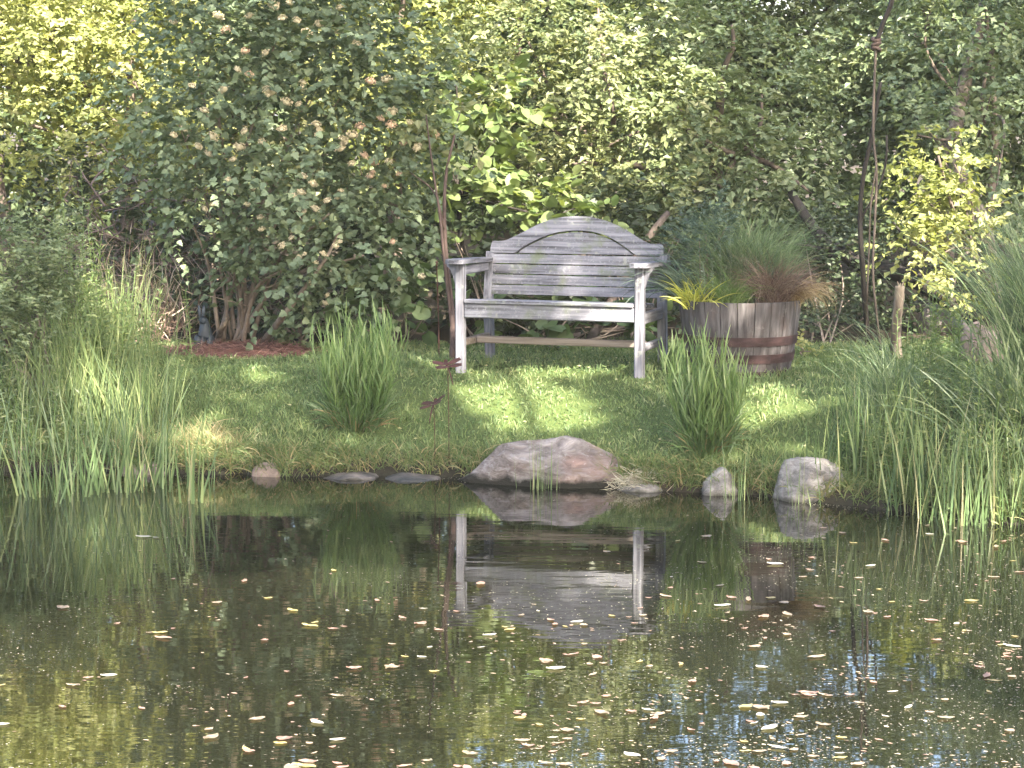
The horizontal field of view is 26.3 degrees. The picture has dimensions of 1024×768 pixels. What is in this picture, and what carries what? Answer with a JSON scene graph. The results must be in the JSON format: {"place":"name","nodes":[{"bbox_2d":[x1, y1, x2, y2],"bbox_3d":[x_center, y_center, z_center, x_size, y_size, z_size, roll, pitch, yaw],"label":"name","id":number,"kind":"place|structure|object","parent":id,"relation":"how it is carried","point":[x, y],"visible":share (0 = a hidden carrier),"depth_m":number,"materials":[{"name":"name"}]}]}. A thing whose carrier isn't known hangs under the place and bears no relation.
{"place":"outdoors","nodes":[
{"label":"outdoors","id":0,"kind":"place"},
{"bbox_2d":[0,276,174,439],"bbox_3d":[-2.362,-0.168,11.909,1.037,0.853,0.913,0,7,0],"label":"meadow grass","id":1,"kind":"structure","parent":0,"point":[91,356],"depth_m":11.89,"materials":[{"name":"plant"}]},
{"bbox_2d":[66,264,190,365],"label":"meadow grass","id":2,"kind":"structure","parent":0,"point":[143,324],"depth_m":12.74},
{"bbox_2d":[0,470,1023,767],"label":"pond water","id":3,"kind":"structure","parent":0,"point":[276,544],"depth_m":7.83,"materials":[{"name":"liquid"}]},
{"bbox_2d":[0,351,92,500],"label":"reed clump","id":4,"kind":"object","parent":3,"relation":"in","point":[16,482],"visible":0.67,"depth_m":10.64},
{"bbox_2d":[4,354,137,503],"bbox_3d":[-2.112,0.335,10.489,0.679,0.963,0.760,0,7,0],"label":"reed clump","id":5,"kind":"object","parent":3,"relation":"in","point":[59,485],"visible":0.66,"depth_m":10.56,"materials":[{"name":"plant"}]},
{"bbox_2d":[21,363,164,497],"bbox_3d":[-1.999,0.322,10.726,0.649,0.934,0.603,2,7,14],"label":"reed clump","id":6,"kind":"object","parent":3,"relation":"in","point":[114,483],"visible":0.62,"depth_m":10.70,"materials":[{"name":"plant"}]},
{"bbox_2d":[172,432,222,503],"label":"reed clump","id":7,"kind":"object","parent":3,"relation":"in","point":[191,489],"visible":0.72,"depth_m":10.40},
{"bbox_2d":[0,474,1022,767],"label":"pond flecks","id":8,"kind":"object","parent":3,"relation":"on","point":[676,676],"visible":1,"depth_m":7.03,"materials":[{"name":"plant"}]},
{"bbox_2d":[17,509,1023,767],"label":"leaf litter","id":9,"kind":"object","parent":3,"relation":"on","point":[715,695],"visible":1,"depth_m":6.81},
{"bbox_2d":[0,126,1023,525],"bbox_3d":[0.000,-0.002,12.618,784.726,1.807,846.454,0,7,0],"label":"ground","id":10,"kind":"structure","parent":0,"point":[566,398],"depth_m":11.78,"materials":[{"name":"plant"}]},
{"bbox_2d":[0,342,21,435],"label":"leafy weed","id":11,"kind":"object","parent":10,"relation":"on","point":[8,383],"visible":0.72,"depth_m":11.82,"materials":[{"name":"green plant"}]},
{"bbox_2d":[0,363,96,459],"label":"leafy weed","id":12,"kind":"object","parent":10,"relation":"on","point":[49,422],"visible":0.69,"depth_m":11.57,"materials":[{"name":"green plant"}]},
{"bbox_2d":[0,193,98,406],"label":"bank shrub","id":13,"kind":"object","parent":10,"relation":"on","point":[15,300],"visible":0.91,"depth_m":11.95,"materials":[{"name":"green plant"}]},
{"bbox_2d":[0,233,142,367],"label":"leafy weed","id":14,"kind":"object","parent":10,"relation":"on","point":[68,323],"visible":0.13,"depth_m":12.61,"materials":[{"name":"green plant"}]},
{"bbox_2d":[47,163,106,352],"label":"leafy weed","id":15,"kind":"object","parent":10,"relation":"on","point":[83,246],"visible":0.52,"depth_m":12.53,"materials":[{"name":"green plant"}]},
{"bbox_2d":[22,255,133,397],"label":"leafy weed","id":16,"kind":"object","parent":10,"relation":"on","point":[85,296],"visible":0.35,"depth_m":12.53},
{"bbox_2d":[46,282,149,430],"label":"leafy weed","id":17,"kind":"object","parent":10,"relation":"on","point":[110,331],"visible":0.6,"depth_m":11.97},
{"bbox_2d":[86,240,115,403],"bbox_3d":[-2.252,-0.329,11.963,0.222,0.919,0.241,0,7,0],"label":"goldenrod","id":18,"kind":"object","parent":10,"relation":"on","point":[101,298],"visible":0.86,"depth_m":11.96,"materials":[{"name":"green plant"}]},
{"bbox_2d":[38,319,219,469],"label":"meadow grass","id":19,"kind":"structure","parent":10,"relation":"on","point":[151,395],"depth_m":11.68,"materials":[{"name":"plant"}]},
{"bbox_2d":[40,219,218,371],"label":"grass stalks","id":20,"kind":"object","parent":10,"relation":"on","point":[134,302],"depth_m":12.52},
{"bbox_2d":[71,353,198,496],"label":"reed clump","id":21,"kind":"object","parent":10,"relation":"on","point":[159,466],"visible":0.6,"depth_m":10.91,"materials":[{"name":"plant"}]},
{"bbox_2d":[0,0,280,290],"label":"leafy tree","id":22,"kind":"object","parent":10,"relation":"on","point":[4,122],"visible":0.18,"depth_m":16.70,"materials":[{"name":"green plant"}]},
{"bbox_2d":[0,0,284,299],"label":"leafy tree","id":23,"kind":"object","parent":10,"relation":"on","point":[119,42],"visible":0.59,"depth_m":15.25,"materials":[{"name":"green plant"}]},
{"bbox_2d":[93,285,198,378],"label":"leafy weed","id":24,"kind":"object","parent":10,"relation":"on","point":[157,350],"visible":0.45,"depth_m":12.61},
{"bbox_2d":[0,0,303,237],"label":"tree","id":25,"kind":"object","parent":10,"relation":"on","point":[42,148],"visible":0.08,"depth_m":22.69,"materials":[{"name":"green plant"}]},
{"bbox_2d":[69,221,236,344],"bbox_3d":[-2.313,-0.680,13.860,1.256,0.832,1.053,0,7,0],"label":"dry brush","id":26,"kind":"object","parent":10,"relation":"on","point":[171,321],"visible":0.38,"depth_m":13.81,"materials":[{"name":"plant"}]},
{"bbox_2d":[0,120,306,330],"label":"undergrowth shrub","id":27,"kind":"object","parent":10,"relation":"on","point":[133,213],"visible":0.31,"depth_m":14.75,"materials":[{"name":"green plant"}]},
{"bbox_2d":[102,403,228,457],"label":"grass clump","id":28,"kind":"object","parent":10,"relation":"on","point":[148,430],"visible":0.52,"depth_m":11.48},
{"bbox_2d":[124,351,222,495],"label":"reed clump","id":29,"kind":"object","parent":10,"relation":"on","point":[162,477],"visible":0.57,"depth_m":10.78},
{"bbox_2d":[0,145,392,329],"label":"shrub","id":30,"kind":"object","parent":10,"relation":"on","point":[121,237],"visible":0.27,"depth_m":14.50,"materials":[{"name":"plant"}]},
{"bbox_2d":[158,336,317,358],"bbox_3d":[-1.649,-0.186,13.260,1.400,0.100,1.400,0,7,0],"label":"mulch bed","id":31,"kind":"object","parent":10,"relation":"on","point":[232,350],"visible":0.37,"depth_m":13.07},
{"bbox_2d":[193,305,214,344],"bbox_3d":[-1.884,-0.353,13.395,0.127,0.264,0.103,0,7,0],"label":"rabbit statue","id":32,"kind":"object","parent":31,"relation":"on","point":[205,333],"visible":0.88,"depth_m":13.37,"materials":[{"name":"grey stone"}]},
{"bbox_2d":[39,0,502,350],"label":"flowering shrub","id":33,"kind":"object","parent":31,"relation":"on","point":[264,71],"visible":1,"depth_m":13.08,"materials":[{"name":"green plant"}]},
{"bbox_2d":[26,0,504,231],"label":"tree","id":34,"kind":"object","parent":10,"relation":"on","point":[281,134],"visible":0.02,"depth_m":24.04,"materials":[{"name":"green plant"}]},
{"bbox_2d":[251,462,279,476],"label":"rock","id":35,"kind":"object","parent":10,"relation":"on","point":[272,472],"visible":0.48,"depth_m":11.19,"materials":[{"name":"beige stone"}]},
{"bbox_2d":[272,439,307,478],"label":"grass clump","id":36,"kind":"object","parent":10,"relation":"on","point":[285,472],"visible":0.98,"depth_m":11.19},
{"bbox_2d":[155,183,427,339],"bbox_3d":[-1.428,-0.845,14.323,1.779,1.068,1.523,0,7,0],"label":"undergrowth shrub","id":37,"kind":"object","parent":10,"relation":"on","point":[273,280],"visible":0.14,"depth_m":14.33,"materials":[{"name":"green plant"}]},
{"bbox_2d":[75,0,523,290],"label":"dark tree","id":38,"kind":"object","parent":10,"relation":"on","point":[235,137],"visible":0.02,"depth_m":16.88,"materials":[{"name":"green plant"}]},
{"bbox_2d":[254,245,399,343],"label":"undergrowth shrub","id":39,"kind":"object","parent":10,"relation":"on","point":[279,333],"visible":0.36,"depth_m":13.64,"materials":[{"name":"green plant"}]},
{"bbox_2d":[324,472,378,480],"bbox_3d":[-0.832,0.495,11.192,0.318,0.102,0.245,0,7,0],"label":"flat rock","id":40,"kind":"object","parent":10,"relation":"on","point":[354,476],"visible":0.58,"depth_m":11.11,"materials":[{"name":"stone"}]},
{"bbox_2d":[300,291,413,434],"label":"grass tuft","id":41,"kind":"object","parent":10,"relation":"on","point":[356,385],"visible":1,"depth_m":11.55,"materials":[{"name":"plant"}]},
{"bbox_2d":[320,220,474,351],"bbox_3d":[-0.694,-0.586,13.472,0.945,0.842,0.795,0,7,0],"label":"round leaf plant","id":42,"kind":"object","parent":10,"relation":"on","point":[420,310],"visible":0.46,"depth_m":13.36,"materials":[{"name":"plant"}]},
{"bbox_2d":[385,472,440,481],"bbox_3d":[-0.518,0.502,11.131,0.340,0.091,0.242,0,7,0],"label":"flat rock","id":43,"kind":"object","parent":10,"relation":"on","point":[406,477],"visible":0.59,"depth_m":11.10,"materials":[{"name":"stone"}]},
{"bbox_2d":[285,0,544,288],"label":"leafy tree","id":44,"kind":"object","parent":10,"relation":"on","point":[423,3],"visible":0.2,"depth_m":16.12,"materials":[{"name":"green plant"}]},
{"bbox_2d":[364,12,526,358],"bbox_3d":[-0.424,-1.210,13.239,0.786,2.055,1.062,4,8,29],"label":"slender tree","id":45,"kind":"object","parent":10,"relation":"on","point":[433,129],"visible":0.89,"depth_m":13.09,"materials":[{"name":"green plant"}]},
{"bbox_2d":[432,357,461,432],"bbox_3d":[-0.331,0.161,11.195,0.151,0.585,0.132,0,7,0],"label":"garden dragonfly","id":46,"kind":"object","parent":10,"relation":"on","point":[446,363],"visible":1,"depth_m":11.19,"materials":[{"name":"metal"}]},
{"bbox_2d":[372,190,572,335],"bbox_3d":[-0.237,-0.772,14.183,1.432,0.956,1.096,2,7,19],"label":"undergrowth shrub","id":47,"kind":"object","parent":10,"relation":"on","point":[481,249],"visible":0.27,"depth_m":14.09,"materials":[{"name":"green plant"}]},
{"bbox_2d":[364,54,633,328],"bbox_3d":[-0.147,-1.233,14.314,1.868,1.841,1.114,0,7,0],"label":"catalpa sapling","id":48,"kind":"object","parent":10,"relation":"on","point":[508,192],"visible":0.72,"depth_m":14.26,"materials":[{"name":"green plant"}]},
{"bbox_2d":[0,414,1023,523],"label":"grassy bank","id":49,"kind":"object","parent":10,"relation":"on","point":[698,465],"visible":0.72,"depth_m":11.20,"materials":[{"name":"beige plant"}]},
{"bbox_2d":[261,0,764,236],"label":"tree","id":50,"kind":"object","parent":10,"relation":"on","point":[479,97],"depth_m":23.85,"materials":[{"name":"green plant"}]},
{"bbox_2d":[513,432,558,489],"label":"rush clump","id":51,"kind":"object","parent":10,"relation":"on","point":[540,473],"visible":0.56,"depth_m":10.79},
{"bbox_2d":[458,435,626,488],"bbox_3d":[0.224,0.521,11.103,1.003,0.543,0.563,0,7,0],"label":"boulder","id":52,"kind":"object","parent":10,"relation":"on","point":[576,460],"visible":0.39,"depth_m":10.92,"materials":[{"name":"stone"}]},
{"bbox_2d":[433,263,676,347],"bbox_3d":[0.299,-0.494,13.667,1.484,0.610,0.914,3,7,22],"label":"round leaf plant","id":53,"kind":"object","parent":10,"relation":"on","point":[552,329],"visible":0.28,"depth_m":13.50,"materials":[{"name":"plant"}]},
{"bbox_2d":[445,216,670,377],"bbox_3d":[0.283,-0.493,12.404,1.206,0.892,0.652,2,7,19],"label":"garden bench","id":54,"kind":"object","parent":10,"relation":"on","point":[639,313],"visible":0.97,"depth_m":12.52,"materials":[{"name":"grey wood"}]},
{"bbox_2d":[407,255,716,336],"bbox_3d":[0.541,-0.576,14.174,2.436,0.581,0.988,0,7,0],"label":"undergrowth shrub","id":55,"kind":"object","parent":10,"relation":"on","point":[508,326],"visible":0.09,"depth_m":13.99,"materials":[{"name":"green plant"}]},
{"bbox_2d":[416,0,732,297],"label":"leafy tree","id":56,"kind":"object","parent":10,"relation":"on","point":[585,153],"visible":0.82,"depth_m":15.05,"materials":[{"name":"green plant"}]},
{"bbox_2d":[378,0,778,284],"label":"dark tree","id":57,"kind":"object","parent":10,"relation":"on","point":[529,102],"visible":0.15,"depth_m":17.09,"materials":[{"name":"green plant"}]},
{"bbox_2d":[503,163,749,335],"bbox_3d":[0.764,-0.921,14.652,1.682,1.119,1.520,-6,9,-43],"label":"undergrowth shrub","id":58,"kind":"object","parent":10,"relation":"on","point":[634,220],"visible":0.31,"depth_m":14.45,"materials":[{"name":"green plant"}]},
{"bbox_2d":[586,211,669,338],"bbox_3d":[0.713,-0.693,14.111,0.152,0.815,1.042,4,8,31],"label":"broken limb","id":59,"kind":"object","parent":10,"relation":"on","point":[595,330],"visible":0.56,"depth_m":14.23,"materials":[{"name":"brown plant"}]},
{"bbox_2d":[600,462,673,490],"bbox_3d":[0.626,0.467,10.792,0.402,0.164,0.291,0,7,0],"label":"dead grass mat","id":60,"kind":"object","parent":10,"relation":"on","point":[631,479],"visible":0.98,"depth_m":10.78,"materials":[{"name":"plant"}]},
{"bbox_2d":[617,483,661,492],"bbox_3d":[0.624,0.535,10.777,0.252,0.095,0.153,0,7,0],"label":"flat rock","id":61,"kind":"object","parent":10,"relation":"on","point":[650,488],"visible":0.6,"depth_m":10.73,"materials":[{"name":"grey stone"}]},
{"bbox_2d":[649,315,770,460],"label":"grass tuft","id":62,"kind":"object","parent":10,"relation":"on","point":[704,410],"visible":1,"depth_m":10.92,"materials":[{"name":"plant"}]},
{"bbox_2d":[702,467,737,495],"bbox_3d":[1.017,0.525,10.681,0.187,0.242,0.164,0,7,0],"label":"rock","id":63,"kind":"object","parent":10,"relation":"on","point":[716,489],"visible":0.6,"depth_m":10.62,"materials":[{"name":"grey stone"}]},
{"bbox_2d":[563,0,882,273],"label":"leafy tree","id":64,"kind":"object","parent":10,"relation":"on","point":[744,150],"visible":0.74,"depth_m":15.39,"materials":[{"name":"green plant"}]},
{"bbox_2d":[710,422,752,503],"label":"rush clump","id":65,"kind":"object","parent":10,"relation":"on","point":[734,478],"visible":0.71,"depth_m":10.47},
{"bbox_2d":[679,294,800,380],"bbox_3d":[1.258,-0.259,12.113,0.673,0.432,0.677,0,7,0],"label":"barrel planter","id":66,"kind":"object","parent":10,"relation":"on","point":[764,335],"visible":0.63,"depth_m":11.84,"materials":[{"name":"brown wood"}]},
{"bbox_2d":[655,178,762,310],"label":"grey shrub","id":67,"kind":"object","parent":66,"relation":"in","point":[681,236],"visible":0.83,"depth_m":12.13,"materials":[{"name":"plant"}]},
{"bbox_2d":[680,264,783,308],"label":"weeping sedge","id":68,"kind":"object","parent":66,"relation":"in","point":[733,298],"visible":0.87,"depth_m":11.89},
{"bbox_2d":[720,237,804,302],"bbox_3d":[1.388,-0.631,12.103,0.525,0.404,0.513,4,8,29],"label":"fescue","id":69,"kind":"object","parent":66,"relation":"on","point":[772,273],"visible":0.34,"depth_m":12.05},
{"bbox_2d":[787,272,848,312],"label":"hair sedge","id":70,"kind":"object","parent":66,"relation":"in","point":[804,296],"visible":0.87,"depth_m":11.95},
{"bbox_2d":[535,0,972,238],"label":"bush","id":71,"kind":"object","parent":10,"relation":"on","point":[822,166],"visible":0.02,"depth_m":23.04,"materials":[{"name":"green plant"}]},
{"bbox_2d":[721,408,793,500],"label":"rush clump","id":72,"kind":"object","parent":10,"relation":"on","point":[762,467],"visible":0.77,"depth_m":10.54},
{"bbox_2d":[584,0,948,250],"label":"leafy tree","id":73,"kind":"object","parent":10,"relation":"on","point":[794,13],"visible":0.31,"depth_m":18.48,"materials":[{"name":"green plant"}]},
{"bbox_2d":[773,456,844,502],"bbox_3d":[1.426,0.520,10.543,0.353,0.343,0.257,0,7,0],"label":"round rock","id":74,"kind":"object","parent":10,"relation":"on","point":[808,470],"visible":0.56,"depth_m":10.45,"materials":[{"name":"grey stone"}]},
{"bbox_2d":[795,328,825,356],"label":"yellow plant","id":75,"kind":"object","parent":10,"relation":"on","point":[799,344],"visible":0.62,"depth_m":12.91,"materials":[{"name":"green plant"}]},
{"bbox_2d":[803,352,869,505],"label":"reed clump","id":76,"kind":"object","parent":10,"relation":"on","point":[839,437],"visible":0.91,"depth_m":10.69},
{"bbox_2d":[805,295,913,383],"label":"silver grass","id":77,"kind":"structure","parent":10,"relation":"on","point":[875,353],"depth_m":11.70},
{"bbox_2d":[721,0,1023,242],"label":"bush","id":78,"kind":"object","parent":10,"relation":"on","point":[889,204],"visible":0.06,"depth_m":22.05,"materials":[{"name":"green plant"}]},
{"bbox_2d":[857,82,887,343],"bbox_3d":[2.161,-1.026,13.342,0.168,1.614,0.204,-2,7,-16],"label":"vine trunk","id":79,"kind":"object","parent":10,"relation":"on","point":[861,213],"visible":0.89,"depth_m":13.26,"materials":[{"name":"brown plant"}]},
{"bbox_2d":[835,402,920,486],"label":"leafy weed","id":80,"kind":"object","parent":10,"relation":"on","point":[888,444],"visible":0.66,"depth_m":10.46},
{"bbox_2d":[741,187,1018,342],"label":"ivy bank","id":81,"kind":"structure","parent":10,"relation":"on","point":[848,293],"depth_m":14.42,"materials":[{"name":"green plant"}]},
{"bbox_2d":[865,0,894,349],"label":"hanging vine","id":82,"kind":"object","parent":10,"relation":"on","point":[876,43],"visible":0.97,"depth_m":12.84,"materials":[{"name":"brown plant"}]},
{"bbox_2d":[827,338,938,489],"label":"reed clump","id":83,"kind":"object","parent":10,"relation":"on","point":[855,453],"visible":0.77,"depth_m":10.56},
{"bbox_2d":[779,190,992,326],"bbox_3d":[2.428,-0.800,14.300,1.655,0.896,0.227,6,9,42],"label":"fallen trunk","id":84,"kind":"object","parent":10,"relation":"on","point":[799,205],"visible":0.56,"depth_m":14.22,"materials":[{"name":"wood"}]},
{"bbox_2d":[890,281,904,357],"bbox_3d":[2.224,-0.349,12.639,0.086,0.492,0.080,7,9,44],"label":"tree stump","id":85,"kind":"object","parent":10,"relation":"on","point":[898,302],"visible":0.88,"depth_m":12.61,"materials":[{"name":"wood"}]},
{"bbox_2d":[774,0,1023,270],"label":"leafy tree","id":86,"kind":"object","parent":10,"relation":"on","point":[922,63],"visible":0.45,"depth_m":17.57,"materials":[{"name":"green plant"}]},
{"bbox_2d":[857,370,959,467],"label":"leafy weed","id":87,"kind":"object","parent":10,"relation":"on","point":[926,420],"visible":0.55,"depth_m":10.55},
{"bbox_2d":[864,362,964,522],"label":"reed clump","id":88,"kind":"object","parent":10,"relation":"on","point":[896,470],"visible":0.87,"depth_m":10.21,"materials":[{"name":"plant"}]},
{"bbox_2d":[900,290,967,379],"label":"leafy weed","id":89,"kind":"object","parent":10,"relation":"on","point":[958,330],"visible":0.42,"depth_m":11.75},
{"bbox_2d":[851,123,1023,334],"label":"sunlit bush","id":90,"kind":"object","parent":10,"relation":"on","point":[951,187],"visible":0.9,"depth_m":13.73,"materials":[{"name":"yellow plant"}]},
{"bbox_2d":[851,0,1023,298],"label":"leafy tree","id":91,"kind":"object","parent":10,"relation":"on","point":[996,133],"visible":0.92,"depth_m":15.34,"materials":[{"name":"green plant"}]},
{"bbox_2d":[913,302,967,333],"bbox_3d":[2.778,-0.348,14.149,0.367,0.365,0.312,0,7,0],"label":"woodland rock","id":92,"kind":"object","parent":10,"relation":"on","point":[927,314],"visible":0.24,"depth_m":14.03,"materials":[{"name":"stone"}]},
{"bbox_2d":[882,282,1004,427],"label":"leafy weed","id":93,"kind":"object","parent":10,"relation":"on","point":[932,343],"visible":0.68,"depth_m":10.82,"materials":[{"name":"plant"}]},
{"bbox_2d":[877,381,1023,533],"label":"reed clump","id":94,"kind":"object","parent":10,"relation":"on","point":[952,501],"visible":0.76,"depth_m":9.92,"materials":[{"name":"plant"}]},
{"bbox_2d":[918,0,1004,333],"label":"leaning trunk","id":95,"kind":"object","parent":10,"relation":"on","point":[959,112],"visible":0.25,"depth_m":15.77,"materials":[{"name":"brown plant"}]},
{"bbox_2d":[904,0,1023,291],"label":"leafy tree","id":96,"kind":"object","parent":10,"relation":"on","point":[999,7],"visible":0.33,"depth_m":16.35,"materials":[{"name":"green plant"}]},
{"bbox_2d":[919,409,1020,528],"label":"leafy weed","id":97,"kind":"object","parent":10,"relation":"on","point":[988,445],"visible":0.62,"depth_m":10.07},
{"bbox_2d":[938,382,1023,534],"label":"reed clump","id":98,"kind":"object","parent":10,"relation":"on","point":[985,518],"visible":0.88,"depth_m":9.85,"materials":[{"name":"plant"}]},
{"bbox_2d":[959,321,1003,362],"bbox_3d":[2.716,-0.181,12.629,0.265,0.365,0.242,0,7,0],"label":"woodland rock","id":99,"kind":"object","parent":10,"relation":"on","point":[987,350],"visible":0.17,"depth_m":12.56,"materials":[{"name":"beige stone"}]},
{"bbox_2d":[951,346,1023,468],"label":"leafy weed","id":100,"kind":"object","parent":10,"relation":"on","point":[978,403],"visible":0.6,"depth_m":10.34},
{"bbox_2d":[980,391,1011,465],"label":"tall weed","id":101,"kind":"object","parent":10,"relation":"on","point":[997,405],"visible":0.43,"depth_m":10.26,"materials":[{"name":"green plant"}]},
{"bbox_2d":[2,0,1023,125],"label":"sky","id":102,"kind":"structure","parent":0,"point":[768,3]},
{"bbox_2d":[603,242,702,310],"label":"arching grass","id":103,"kind":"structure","parent":0,"point":[663,286],"depth_m":12.15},
{"bbox_2d":[658,272,735,309],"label":"golden grass","id":104,"kind":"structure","parent":0,"point":[686,294],"depth_m":11.90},
{"bbox_2d":[649,193,853,302],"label":"feathery grass","id":105,"kind":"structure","parent":0,"point":[741,250],"depth_m":12.12,"materials":[{"name":"plant"}]},
{"bbox_2d":[709,239,842,311],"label":"brown sedge","id":106,"kind":"object","parent":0,"point":[781,285],"visible":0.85,"depth_m":11.91,"materials":[{"name":"plant"}]},
{"bbox_2d":[775,210,832,299],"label":"wispy grass","id":107,"kind":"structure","parent":0,"point":[788,257],"depth_m":12.02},
{"bbox_2d":[806,331,989,441],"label":"silver grass","id":108,"kind":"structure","parent":0,"point":[891,386],"depth_m":10.82,"materials":[{"name":"plant"}]},
{"bbox_2d":[855,184,1023,451],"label":"silver grass","id":109,"kind":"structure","parent":0,"point":[1011,323],"depth_m":10.51,"materials":[{"name":"plant"}]},
{"bbox_2d":[861,317,1023,469],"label":"silver grass","id":110,"kind":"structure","parent":0,"point":[1017,419],"depth_m":10.38,"materials":[{"name":"plant"}]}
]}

